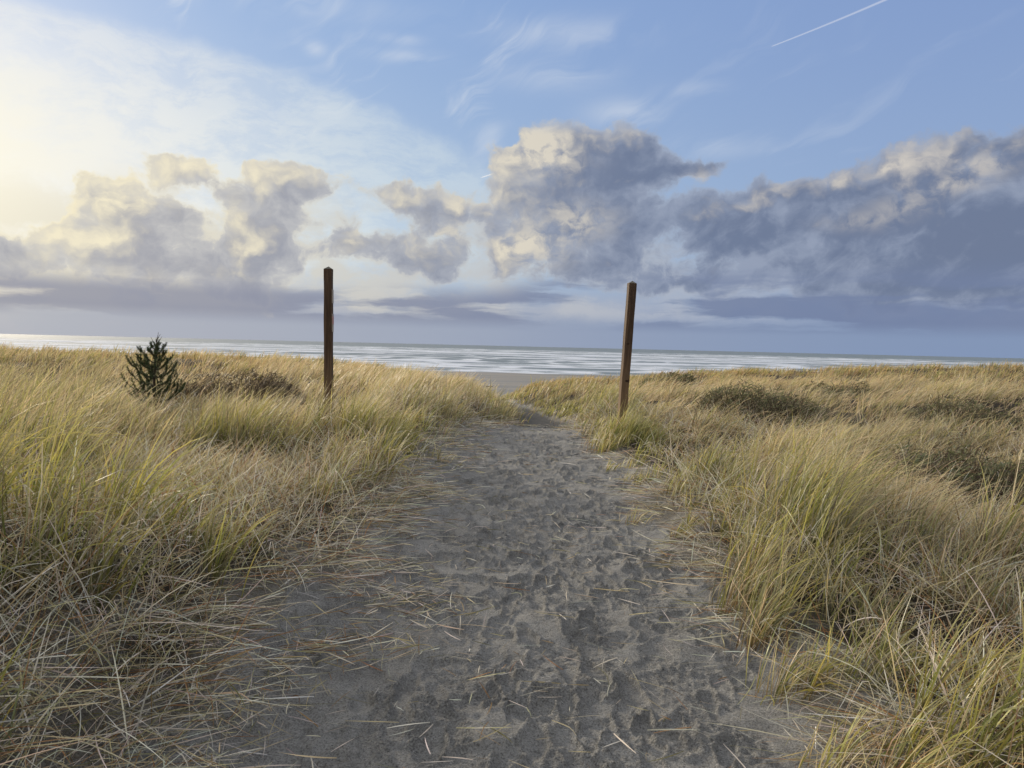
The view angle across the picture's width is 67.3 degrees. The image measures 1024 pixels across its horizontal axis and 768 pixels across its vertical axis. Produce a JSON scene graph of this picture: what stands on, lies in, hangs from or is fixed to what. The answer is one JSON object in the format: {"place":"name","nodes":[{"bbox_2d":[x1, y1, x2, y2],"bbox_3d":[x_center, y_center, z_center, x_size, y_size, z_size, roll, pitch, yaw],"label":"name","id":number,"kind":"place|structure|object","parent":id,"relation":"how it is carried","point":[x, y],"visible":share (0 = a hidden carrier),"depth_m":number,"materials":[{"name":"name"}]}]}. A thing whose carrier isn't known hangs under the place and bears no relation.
{"place":"outdoors","nodes":[
{"label":"outdoors","id":0,"kind":"place"},
{"bbox_2d":[110,400,833,767],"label":"sand path","id":1,"kind":"structure","parent":0,"point":[422,688],"depth_m":4.00,"materials":[{"name":"grey sand"}]},
{"bbox_2d":[397,370,616,396],"bbox_3d":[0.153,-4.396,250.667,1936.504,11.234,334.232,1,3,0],"label":"beach","id":2,"kind":"structure","parent":0,"point":[512,381],"depth_m":185.33,"materials":[{"name":"beige sand"}]},
{"bbox_2d":[0,354,1023,767],"bbox_3d":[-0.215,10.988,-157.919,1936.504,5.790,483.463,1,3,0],"label":"dune ground","id":3,"kind":"structure","parent":0,"point":[274,588],"depth_m":4.16,"materials":[{"name":"beige plant"}]},
{"bbox_2d":[25,375,160,396],"bbox_3d":[-9.896,0.192,17.867,3.533,0.774,2.047,1,3,0],"label":"dune shrub","id":4,"kind":"object","parent":3,"relation":"on","point":[108,381],"visible":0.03,"depth_m":18.24,"materials":[{"name":"green plant"}]},
{"bbox_2d":[120,332,185,409],"bbox_3d":[-6.934,-0.150,15.078,1.152,1.721,1.160,1,3,0],"label":"young pine","id":5,"kind":"object","parent":3,"relation":"on","point":[153,367],"visible":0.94,"depth_m":14.91,"materials":[{"name":"green plant"}]},
{"bbox_2d":[165,367,307,407],"bbox_3d":[-6.210,0.147,17.217,3.459,1.118,2.355,1,3,0],"label":"dune shrub","id":6,"kind":"object","parent":3,"relation":"on","point":[262,385],"visible":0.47,"depth_m":17.05,"materials":[{"name":"leaves"},{"name":"wood twigs"}]},
{"bbox_2d":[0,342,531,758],"bbox_3d":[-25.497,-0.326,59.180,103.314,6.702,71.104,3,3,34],"label":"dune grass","id":7,"kind":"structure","parent":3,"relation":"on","point":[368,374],"depth_m":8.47,"materials":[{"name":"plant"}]},
{"bbox_2d":[324,266,333,415],"bbox_3d":[-2.974,-0.214,12.501,0.141,3.368,0.131,1,3,0],"label":"wooden post","id":8,"kind":"object","parent":3,"relation":"on","point":[328,320],"visible":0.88,"depth_m":12.41,"materials":[{"name":"brown wood"}]},
{"bbox_2d":[617,281,636,424],"bbox_3d":[1.838,-0.148,12.506,0.131,3.049,0.131,3,3,-10],"label":"wooden post","id":9,"kind":"object","parent":3,"relation":"on","point":[627,340],"visible":0.81,"depth_m":12.43,"materials":[{"name":"brown wood"}]},
{"bbox_2d":[639,371,700,389],"bbox_3d":[6.763,-0.066,34.046,3.052,1.093,2.521,1,3,0],"label":"dune shrub","id":10,"kind":"object","parent":3,"relation":"on","point":[683,376],"visible":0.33,"depth_m":33.83,"materials":[{"name":"green plant"}]},
{"bbox_2d":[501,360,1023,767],"bbox_3d":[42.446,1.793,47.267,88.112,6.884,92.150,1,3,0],"label":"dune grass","id":11,"kind":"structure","parent":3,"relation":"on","point":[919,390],"depth_m":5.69,"materials":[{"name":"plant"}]},
{"bbox_2d":[689,379,838,427],"bbox_3d":[5.403,0.467,16.506,3.299,1.194,2.548,1,3,0],"label":"dune shrub","id":12,"kind":"object","parent":3,"relation":"on","point":[772,398],"visible":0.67,"depth_m":16.12,"materials":[{"name":"leaves"},{"name":"wood twigs"}]},
{"bbox_2d":[796,378,882,401],"bbox_3d":[10.622,0.231,25.043,2.795,0.927,2.126,1,3,0],"label":"dune shrub","id":13,"kind":"object","parent":3,"relation":"on","point":[850,388],"visible":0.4,"depth_m":24.78,"materials":[{"name":"green plant"}]},
{"bbox_2d":[859,439,1023,515],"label":"dune shrub","id":14,"kind":"object","parent":3,"relation":"on","point":[951,456],"visible":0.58,"depth_m":9.21,"materials":[{"name":"leaves"},{"name":"wood twigs"}]},
{"bbox_2d":[890,393,1023,432],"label":"dune shrub","id":15,"kind":"object","parent":3,"relation":"on","point":[940,407],"visible":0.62,"depth_m":17.38,"materials":[{"name":"leaves"},{"name":"wood twigs"}]},
{"bbox_2d":[0,334,1023,375],"bbox_3d":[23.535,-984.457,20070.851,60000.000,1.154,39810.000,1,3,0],"label":"sea","id":16,"kind":"structure","parent":0,"point":[539,360],"depth_m":668.61,"materials":[{"name":"liquid"}]},
{"bbox_2d":[0,0,1023,357],"label":"sky","id":17,"kind":"structure","parent":0,"point":[781,176],"materials":[{"name":"blue"}]}
]}

